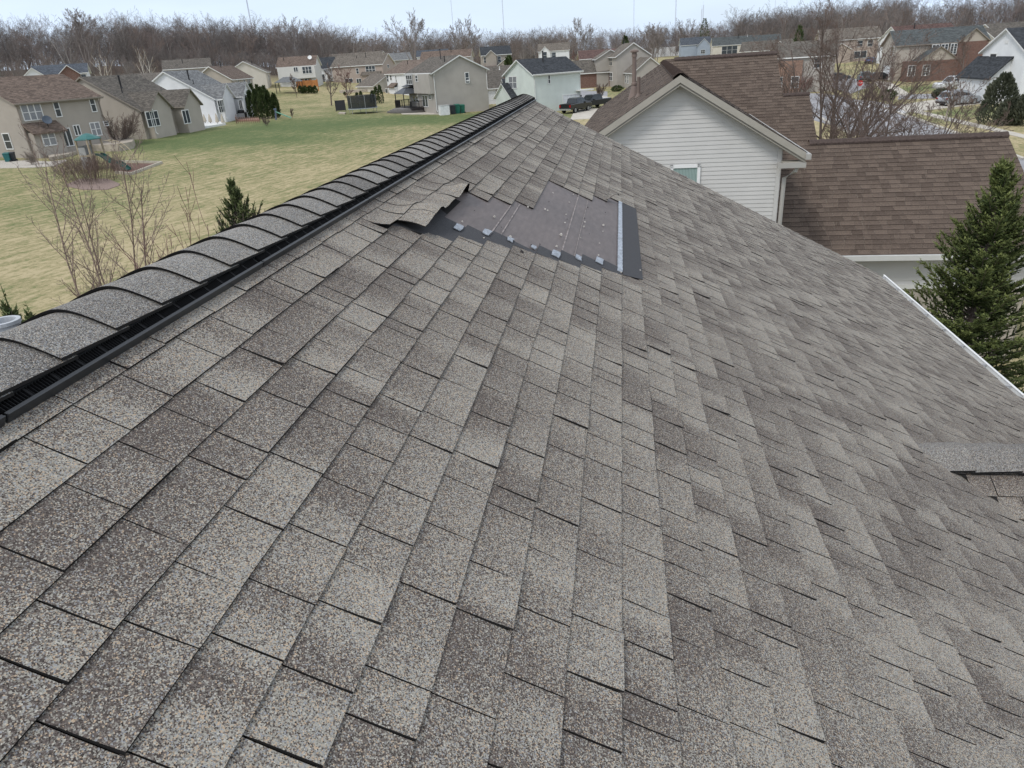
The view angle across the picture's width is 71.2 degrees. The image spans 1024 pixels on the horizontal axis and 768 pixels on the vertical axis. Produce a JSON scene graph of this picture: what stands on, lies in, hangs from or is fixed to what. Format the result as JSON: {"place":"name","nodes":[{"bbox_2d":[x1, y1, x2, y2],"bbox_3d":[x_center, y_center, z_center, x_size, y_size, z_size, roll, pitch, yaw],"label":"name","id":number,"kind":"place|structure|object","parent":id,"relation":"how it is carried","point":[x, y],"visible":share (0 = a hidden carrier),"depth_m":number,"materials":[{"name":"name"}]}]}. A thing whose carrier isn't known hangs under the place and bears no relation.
{"place":"outdoors","nodes":[
{"label":"outdoors","id":0,"kind":"place"},
{"bbox_2d":[0,37,1023,389],"bbox_3d":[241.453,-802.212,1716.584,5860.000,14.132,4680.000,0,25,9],"label":"lawn","id":1,"kind":"structure","parent":0,"point":[316,141],"depth_m":58.32,"materials":[{"name":"plant"}]},
{"bbox_2d":[0,283,22,322],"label":"spruce tree","id":2,"kind":"object","parent":1,"relation":"on","point":[7,310],"visible":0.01,"depth_m":5.42,"materials":[{"name":"plant"}]},
{"bbox_2d":[0,160,66,167],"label":"gravel bed","id":3,"kind":"object","parent":1,"relation":"on","point":[20,164],"visible":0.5,"depth_m":66.84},
{"bbox_2d":[20,150,36,164],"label":"bare shrub","id":4,"kind":"object","parent":3,"relation":"on","point":[31,159],"visible":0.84,"depth_m":66.10,"materials":[{"name":"brown plant"}]},
{"bbox_2d":[0,74,109,157],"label":"house","id":5,"kind":"structure","parent":1,"relation":"on","point":[53,100],"depth_m":72.19,"materials":[{"name":"beige"}]},
{"bbox_2d":[1,133,13,149],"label":"window","id":6,"kind":"structure","parent":5,"relation":"in","point":[6,137],"depth_m":71.49,"materials":[{"name":"clear glass"}]},
{"bbox_2d":[19,104,43,121],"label":"window","id":7,"kind":"structure","parent":5,"relation":"in","point":[32,112],"depth_m":70.40,"materials":[{"name":"grey glass"}]},
{"bbox_2d":[41,133,57,146],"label":"window","id":8,"kind":"structure","parent":5,"relation":"in","point":[49,139],"depth_m":71.36,"materials":[{"name":"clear glass"}]},
{"bbox_2d":[52,102,62,116],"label":"window","id":9,"kind":"structure","parent":5,"relation":"in","point":[56,106],"depth_m":72.61,"materials":[{"name":"clear glass"}]},
{"bbox_2d":[63,127,74,146],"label":"patio door","id":10,"kind":"structure","parent":5,"relation":"in","point":[68,137],"depth_m":74.00,"materials":[{"name":"clear glass"}]},
{"bbox_2d":[89,122,102,135],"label":"window","id":11,"kind":"structure","parent":5,"relation":"in","point":[95,128],"depth_m":76.54,"materials":[{"name":"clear glass"}]},
{"bbox_2d":[24,63,91,80],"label":"house","id":12,"kind":"structure","parent":1,"relation":"on","point":[75,71],"depth_m":144.59,"materials":[{"name":"white"}]},
{"bbox_2d":[48,150,77,159],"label":"patio","id":13,"kind":"structure","parent":1,"relation":"on","point":[67,154],"depth_m":71.25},
{"bbox_2d":[58,8,104,75],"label":"bare tree","id":14,"kind":"object","parent":1,"relation":"on","point":[78,27],"visible":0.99,"depth_m":176.91,"materials":[{"name":"grey plant"}]},
{"bbox_2d":[66,179,119,189],"bbox_3d":[-33.357,-15.776,56.856,3.301,0.578,6.880,-24,31,-37],"label":"mulch bed","id":15,"kind":"object","parent":1,"relation":"on","point":[105,184],"visible":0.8,"depth_m":56.47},
{"bbox_2d":[40,150,124,184],"bbox_3d":[-34.462,-17.600,57.888,5.928,2.680,5.864,-13,26,-19],"label":"bare shrub","id":16,"kind":"object","parent":15,"relation":"on","point":[95,169],"visible":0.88,"depth_m":57.53,"materials":[{"name":"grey plant"}]},
{"bbox_2d":[11,115,179,304],"bbox_3d":[-7.410,-0.835,13.704,3.421,8.213,2.407,11,28,29],"label":"bare tree","id":17,"kind":"object","parent":1,"relation":"on","point":[98,282],"visible":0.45,"depth_m":12.92,"materials":[{"name":"brown plant"}]},
{"bbox_2d":[88,53,114,75],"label":"birch tree","id":18,"kind":"object","parent":1,"relation":"on","point":[105,64],"visible":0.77,"depth_m":121.18,"materials":[{"name":"white plant"}]},
{"bbox_2d":[83,137,134,151],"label":"raised patio","id":19,"kind":"structure","parent":1,"relation":"on","point":[129,143],"depth_m":75.08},
{"bbox_2d":[101,110,142,139],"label":"bare shrub","id":20,"kind":"object","parent":19,"relation":"on","point":[127,131],"visible":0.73,"depth_m":79.09,"materials":[{"name":"brown plant"}]},
{"bbox_2d":[109,163,153,171],"bbox_3d":[-33.586,-19.429,64.227,4.001,0.650,8.178,-17,28,-27],"label":"play bed","id":21,"kind":"object","parent":1,"relation":"on","point":[138,166],"visible":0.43,"depth_m":64.66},
{"bbox_2d":[74,133,136,169],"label":"play tower","id":22,"kind":"structure","parent":21,"relation":"on","point":[86,150],"depth_m":62.53,"materials":[{"name":"teal plastic"}]},
{"bbox_2d":[75,74,205,139],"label":"house","id":23,"kind":"structure","parent":1,"relation":"on","point":[164,112],"depth_m":85.62,"materials":[{"name":"beige"}]},
{"bbox_2d":[145,110,160,127],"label":"window","id":24,"kind":"structure","parent":23,"relation":"in","point":[155,115],"depth_m":84.37,"materials":[{"name":"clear glass"}]},
{"bbox_2d":[181,109,190,123],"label":"patio door","id":25,"kind":"structure","parent":23,"relation":"in","point":[185,113],"depth_m":89.77,"materials":[{"name":"glass"}]},
{"bbox_2d":[134,47,158,72],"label":"birch tree","id":26,"kind":"object","parent":1,"relation":"on","point":[143,70],"visible":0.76,"depth_m":123.66,"materials":[{"name":"white plant"}]},
{"bbox_2d":[64,155,230,296],"bbox_3d":[-4.806,-0.938,10.577,2.360,4.475,2.509,-8,25,-9],"label":"bare shrub","id":27,"kind":"object","parent":1,"relation":"on","point":[186,214],"visible":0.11,"depth_m":10.54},
{"bbox_2d":[138,72,160,80],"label":"house","id":28,"kind":"structure","parent":1,"relation":"on","point":[150,76],"depth_m":109.27,"materials":[{"name":"beige"}]},
{"bbox_2d":[0,7,370,76],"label":"bare trees","id":29,"kind":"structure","parent":1,"relation":"on","point":[228,47],"depth_m":208.59,"materials":[{"name":"plant"}]},
{"bbox_2d":[161,58,211,71],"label":"house","id":30,"kind":"structure","parent":1,"relation":"on","point":[200,64],"depth_m":159.80,"materials":[{"name":"beige"}]},
{"bbox_2d":[152,70,253,121],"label":"house","id":31,"kind":"structure","parent":1,"relation":"on","point":[227,101],"depth_m":103.60,"materials":[{"name":"white"}]},
{"bbox_2d":[204,121,225,128],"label":"patio slab","id":32,"kind":"structure","parent":1,"relation":"on","point":[211,124],"depth_m":98.51,"materials":[{"name":"white concrete"}]},
{"bbox_2d":[202,61,253,86],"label":"house","id":33,"kind":"structure","parent":1,"relation":"on","point":[226,74],"depth_m":138.09,"materials":[{"name":"beige"}]},
{"bbox_2d":[213,173,264,232],"bbox_3d":[-3.519,0.541,11.054,1.055,7.440,1.061,-13,26,-20],"label":"juniper tree","id":34,"kind":"object","parent":1,"relation":"on","point":[240,213],"visible":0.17,"depth_m":9.64,"materials":[{"name":"green plant"}]},
{"bbox_2d":[246,89,256,117],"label":"arborvitae","id":35,"kind":"object","parent":1,"relation":"on","point":[249,103],"visible":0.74,"depth_m":107.96,"materials":[{"name":"green plant"}]},
{"bbox_2d":[235,60,271,88],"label":"house","id":36,"kind":"structure","parent":1,"relation":"on","point":[261,75],"depth_m":166.59,"materials":[{"name":"beige"}]},
{"bbox_2d":[250,88,260,118],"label":"arborvitae","id":37,"kind":"object","parent":1,"relation":"on","point":[254,95],"visible":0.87,"depth_m":106.39,"materials":[{"name":"green plant"}]},
{"bbox_2d":[257,86,267,118],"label":"arborvitae","id":38,"kind":"object","parent":1,"relation":"on","point":[261,99],"visible":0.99,"depth_m":105.94,"materials":[{"name":"green plant"}]},
{"bbox_2d":[264,89,274,118],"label":"arborvitae","id":39,"kind":"object","parent":1,"relation":"on","point":[269,102],"visible":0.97,"depth_m":106.55,"materials":[{"name":"green plant"}]},
{"bbox_2d":[270,92,280,117],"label":"arborvitae","id":40,"kind":"object","parent":1,"relation":"on","point":[275,100],"visible":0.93,"depth_m":107.11,"materials":[{"name":"green plant"}]},
{"bbox_2d":[262,17,302,56],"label":"bare tree","id":41,"kind":"object","parent":1,"relation":"on","point":[281,38],"visible":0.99,"depth_m":211.50,"materials":[{"name":"grey plant"}]},
{"bbox_2d":[274,77,303,92],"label":"gazebo","id":42,"kind":"object","parent":1,"relation":"on","point":[283,79],"visible":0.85,"depth_m":156.26,"materials":[{"name":"grey fabric"}]},
{"bbox_2d":[276,55,322,86],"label":"house","id":43,"kind":"structure","parent":1,"relation":"on","point":[305,68],"depth_m":171.33,"materials":[{"name":"white"}]},
{"bbox_2d":[296,79,318,90],"bbox_3d":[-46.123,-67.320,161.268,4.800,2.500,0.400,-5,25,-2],"label":"playhouse","id":44,"kind":"object","parent":1,"relation":"on","point":[312,83],"visible":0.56,"depth_m":160.98,"materials":[{"name":"orange wood"}]},
{"bbox_2d":[319,57,334,81],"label":"house","id":45,"kind":"structure","parent":1,"relation":"on","point":[325,61],"depth_m":190.24,"materials":[{"name":"white"}]},
{"bbox_2d":[322,63,339,105],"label":"bare tree","id":46,"kind":"object","parent":1,"relation":"on","point":[329,76],"visible":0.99,"depth_m":130.10,"materials":[{"name":"brown plant"}]},
{"bbox_2d":[334,100,345,110],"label":"ball rebounder","id":47,"kind":"object","parent":1,"relation":"on","point":[339,105],"visible":1,"depth_m":116.79,"materials":[{"name":"black metal"}]},
{"bbox_2d":[336,65,353,96],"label":"bare tree","id":48,"kind":"object","parent":1,"relation":"on","point":[347,79],"visible":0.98,"depth_m":121.14,"materials":[{"name":"brown plant"}]},
{"bbox_2d":[329,51,383,56],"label":"house","id":49,"kind":"structure","parent":1,"relation":"on","point":[363,53],"depth_m":212.73,"materials":[{"name":"beige"}]},
{"bbox_2d":[347,94,377,113],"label":"trampoline","id":50,"kind":"object","parent":1,"relation":"on","point":[364,101],"visible":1,"depth_m":109.92,"materials":[{"name":"fabric"}]},
{"bbox_2d":[330,52,395,82],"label":"house","id":51,"kind":"structure","parent":1,"relation":"on","point":[363,67],"depth_m":185.51,"materials":[{"name":"beige"}]},
{"bbox_2d":[355,73,387,92],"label":"garage","id":52,"kind":"structure","parent":1,"relation":"on","point":[369,82],"depth_m":158.45,"materials":[{"name":"beige"}]},
{"bbox_2d":[389,52,411,65],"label":"house","id":53,"kind":"structure","parent":1,"relation":"on","point":[397,58],"depth_m":294.03,"materials":[{"name":"beige"}]},
{"bbox_2d":[384,59,425,94],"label":"house","id":54,"kind":"structure","parent":1,"relation":"on","point":[396,79],"depth_m":152.00,"materials":[{"name":"white"}]},
{"bbox_2d":[382,8,428,59],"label":"bare tree","id":55,"kind":"object","parent":1,"relation":"on","point":[420,25],"visible":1,"depth_m":265.92,"materials":[{"name":"grey plant"}]},
{"bbox_2d":[387,99,424,113],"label":"deck","id":56,"kind":"structure","parent":1,"relation":"on","point":[400,108],"depth_m":109.96,"materials":[{"name":"grey wood"}]},
{"bbox_2d":[394,84,413,107],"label":"gazebo","id":57,"kind":"object","parent":56,"relation":"on","point":[407,89],"visible":0.71,"depth_m":111.94,"materials":[{"name":"grey metal"}]},
{"bbox_2d":[438,105,449,114],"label":"utility box","id":58,"kind":"object","parent":1,"relation":"on","point":[443,109],"visible":1,"depth_m":103.79,"materials":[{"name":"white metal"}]},
{"bbox_2d":[403,49,489,113],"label":"house","id":59,"kind":"structure","parent":1,"relation":"on","point":[435,82],"depth_m":106.56,"materials":[{"name":"beige"}]},
{"bbox_2d":[420,49,474,61],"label":"house","id":60,"kind":"structure","parent":1,"relation":"on","point":[468,54],"depth_m":217.90,"materials":[{"name":"beige"}]},
{"bbox_2d":[445,14,483,48],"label":"bare tree","id":61,"kind":"object","parent":1,"relation":"on","point":[455,35],"visible":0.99,"depth_m":269.53,"materials":[{"name":"grey plant"}]},
{"bbox_2d":[479,45,511,66],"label":"house","id":62,"kind":"structure","parent":1,"relation":"on","point":[492,55],"depth_m":203.31,"materials":[{"name":"beige"}]},
{"bbox_2d":[487,71,503,103],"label":"house","id":63,"kind":"structure","parent":1,"relation":"on","point":[494,78],"depth_m":120.64,"materials":[{"name":"beige"}]},
{"bbox_2d":[486,65,510,78],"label":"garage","id":64,"kind":"structure","parent":1,"relation":"on","point":[502,68],"depth_m":168.32,"materials":[{"name":"beige brick"}]},
{"bbox_2d":[0,94,1023,767],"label":"shingled house","id":65,"kind":"structure","parent":1,"relation":"on","point":[392,460],"depth_m":2.14,"materials":[{"name":"grey"}]},
{"bbox_2d":[493,51,593,110],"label":"house","id":66,"kind":"structure","parent":1,"relation":"on","point":[552,83],"depth_m":103.22,"materials":[{"name":"white"}]},
{"bbox_2d":[508,76,516,88],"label":"window","id":67,"kind":"structure","parent":66,"relation":"in","point":[512,80],"depth_m":105.11,"materials":[{"name":"clear glass"}]},
{"bbox_2d":[537,42,569,57],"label":"house","id":68,"kind":"structure","parent":1,"relation":"on","point":[556,49],"depth_m":274.65,"materials":[{"name":"white"}]},
{"bbox_2d":[339,13,804,64],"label":"woods","id":69,"kind":"object","parent":1,"relation":"on","point":[519,50],"visible":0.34,"depth_m":402.66,"materials":[{"name":"plant"}]},
{"bbox_2d":[567,17,595,50],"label":"bare tree","id":70,"kind":"object","parent":1,"relation":"on","point":[584,35],"visible":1,"depth_m":294.94,"materials":[{"name":"grey plant"}]},
{"bbox_2d":[572,59,609,87],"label":"brick wing","id":71,"kind":"structure","parent":1,"relation":"on","point":[588,77],"depth_m":145.08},
{"bbox_2d":[581,94,611,108],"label":"pickup truck","id":72,"kind":"object","parent":1,"relation":"on","point":[596,100],"visible":0.53,"depth_m":104.89,"materials":[{"name":"black paint"}]},
{"bbox_2d":[577,48,616,59],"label":"house","id":73,"kind":"structure","parent":1,"relation":"on","point":[586,54],"depth_m":215.20,"materials":[{"name":"red brick"}]},
{"bbox_2d":[592,38,659,87],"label":"house","id":74,"kind":"structure","parent":1,"relation":"on","point":[617,62],"depth_m":137.72,"materials":[{"name":"beige"}]},
{"bbox_2d":[636,23,666,60],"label":"bare tree","id":75,"kind":"object","parent":1,"relation":"on","point":[656,43],"visible":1,"depth_m":229.46,"materials":[{"name":"grey plant"}]},
{"bbox_2d":[643,22,668,58],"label":"bare tree","id":76,"kind":"object","parent":1,"relation":"on","point":[646,32],"visible":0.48,"depth_m":265.20,"materials":[{"name":"grey plant"}]},
{"bbox_2d":[672,18,699,38],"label":"bare tree","id":77,"kind":"object","parent":1,"relation":"on","point":[682,31],"visible":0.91,"depth_m":367.89,"materials":[{"name":"grey plant"}]},
{"bbox_2d":[678,36,710,56],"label":"house","id":78,"kind":"structure","parent":1,"relation":"on","point":[695,46],"depth_m":345.95,"materials":[{"name":"blue"}]},
{"bbox_2d":[710,34,781,54],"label":"house","id":79,"kind":"structure","parent":1,"relation":"on","point":[725,45],"depth_m":314.53,"materials":[{"name":"beige"}]},
{"bbox_2d":[721,45,737,53],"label":"window","id":80,"kind":"structure","parent":79,"relation":"in","point":[725,49],"depth_m":314.56,"materials":[{"name":"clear glass"}]},
{"bbox_2d":[739,39,792,52],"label":"house","id":81,"kind":"structure","parent":1,"relation":"on","point":[744,47],"depth_m":220.28,"materials":[{"name":"beige"}]},
{"bbox_2d":[585,49,1023,363],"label":"neighbour house","id":82,"kind":"structure","parent":1,"relation":"on","point":[739,128],"depth_m":19.27,"materials":[{"name":"grey plastic"}]},
{"bbox_2d":[670,164,700,183],"bbox_3d":[4.218,-4.713,17.495,0.705,1.257,0.059,1,25,10],"label":"window","id":83,"kind":"structure","parent":82,"relation":"in","point":[692,171],"depth_m":17.28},
{"bbox_2d":[775,39,838,92],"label":"house","id":84,"kind":"structure","parent":1,"relation":"on","point":[799,55],"depth_m":109.53,"materials":[{"name":"beige"}]},
{"bbox_2d":[815,26,881,62],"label":"house","id":85,"kind":"structure","parent":1,"relation":"on","point":[849,51],"depth_m":188.07,"materials":[{"name":"beige"}]},
{"bbox_2d":[741,0,966,138],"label":"bare tree","id":86,"kind":"object","parent":1,"relation":"on","point":[785,85],"visible":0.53,"depth_m":36.19,"materials":[{"name":"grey plant"}]},
{"bbox_2d":[720,0,1023,40],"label":"woods","id":87,"kind":"object","parent":1,"relation":"on","point":[887,16],"visible":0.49,"depth_m":291.17,"materials":[{"name":"plant"}]},
{"bbox_2d":[876,23,953,63],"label":"house","id":88,"kind":"structure","parent":1,"relation":"on","point":[914,26],"depth_m":165.50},
{"bbox_2d":[819,39,1013,138],"bbox_3d":[12.920,-7.396,24.837,5.492,8.441,6.393,-22,30,-34],"label":"bare tree","id":89,"kind":"object","parent":1,"relation":"on","point":[866,104],"visible":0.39,"depth_m":23.40,"materials":[{"name":"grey plant"}]},
{"bbox_2d":[880,25,990,81],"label":"house","id":90,"kind":"structure","parent":1,"relation":"on","point":[946,38],"depth_m":116.06,"materials":[{"name":"beige"}]},
{"bbox_2d":[932,75,958,88],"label":"pickup truck","id":91,"kind":"object","parent":1,"relation":"on","point":[940,84],"visible":0.23,"depth_m":97.63,"materials":[{"name":"white paint"}]},
{"bbox_2d":[939,71,965,121],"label":"bare tree","id":92,"kind":"object","parent":1,"relation":"on","point":[949,105],"visible":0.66,"depth_m":68.56,"materials":[{"name":"grey plant"}]},
{"bbox_2d":[903,155,1023,393],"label":"spruce tree","id":93,"kind":"object","parent":1,"relation":"on","point":[985,285],"visible":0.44,"depth_m":13.23,"materials":[{"name":"green plant"}]},
{"bbox_2d":[953,30,974,69],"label":"bare tree","id":94,"kind":"object","parent":1,"relation":"on","point":[963,46],"visible":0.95,"depth_m":111.72,"materials":[{"name":"brown plant"}]},
{"bbox_2d":[955,27,1023,103],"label":"house","id":95,"kind":"structure","parent":1,"relation":"on","point":[1002,51],"depth_m":81.12,"materials":[{"name":"white"}]},
{"bbox_2d":[972,82,987,102],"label":"garage door","id":96,"kind":"structure","parent":95,"relation":"in","point":[981,92],"depth_m":82.58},
{"bbox_2d":[975,71,1020,123],"bbox_3d":[44.592,-25.996,65.145,3.884,4.649,4.193,0,25,9],"label":"yew bush","id":97,"kind":"object","parent":1,"relation":"on","point":[1009,88],"visible":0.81,"depth_m":64.39,"materials":[{"name":"green plant"}]},
{"bbox_2d":[983,21,1023,43],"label":"house","id":98,"kind":"structure","parent":1,"relation":"on","point":[993,30],"depth_m":134.91,"materials":[{"name":"beige"}]},
{"bbox_2d":[991,96,1023,125],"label":"yew bush","id":99,"kind":"object","parent":1,"relation":"on","point":[1002,108],"visible":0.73,"depth_m":63.60,"materials":[{"name":"green plant"}]},
{"bbox_2d":[1007,94,1023,125],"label":"yew bush","id":100,"kind":"object","parent":1,"relation":"on","point":[1020,102],"visible":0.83,"depth_m":62.85,"materials":[{"name":"green plant"}]},
{"bbox_2d":[0,0,1023,69],"label":"sky","id":101,"kind":"structure","parent":0,"point":[518,15],"materials":[{"name":"white"}]},
{"bbox_2d":[571,108,597,119],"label":"driveway","id":102,"kind":"structure","parent":0,"point":[579,114],"depth_m":97.22,"materials":[{"name":"concrete"}]},
{"bbox_2d":[559,97,591,112],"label":"pickup truck","id":103,"kind":"object","parent":102,"relation":"on","point":[574,104],"visible":1,"depth_m":99.88,"materials":[{"name":"black paint"}]},
{"bbox_2d":[652,47,678,56],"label":"storage building","id":104,"kind":"structure","parent":0,"point":[667,52],"depth_m":412.18,"materials":[{"name":"metal"}]},
{"bbox_2d":[832,78,867,92],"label":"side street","id":105,"kind":"structure","parent":0,"point":[855,84],"depth_m":116.56,"materials":[{"name":"asphalt"}]},
{"bbox_2d":[810,93,1023,169],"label":"street","id":106,"kind":"structure","parent":0,"point":[814,101],"depth_m":74.02,"materials":[{"name":"asphalt"}]},
{"bbox_2d":[868,102,1023,158],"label":"kerb","id":107,"kind":"structure","parent":106,"relation":"on","point":[1018,156],"depth_m":66.31,"materials":[{"name":"concrete"}]},
{"bbox_2d":[900,100,980,111],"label":"driveway","id":108,"kind":"structure","parent":0,"point":[931,104],"depth_m":82.73,"materials":[{"name":"concrete"}]},
{"bbox_2d":[935,89,981,105],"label":"parked car","id":109,"kind":"object","parent":108,"relation":"on","point":[964,96],"visible":0.47,"depth_m":81.97,"materials":[{"name":"silver metal"}]},
{"bbox_2d":[914,111,1023,138],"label":"sidewalk","id":110,"kind":"structure","parent":0,"point":[1011,133],"depth_m":64.86,"materials":[{"name":"concrete"}]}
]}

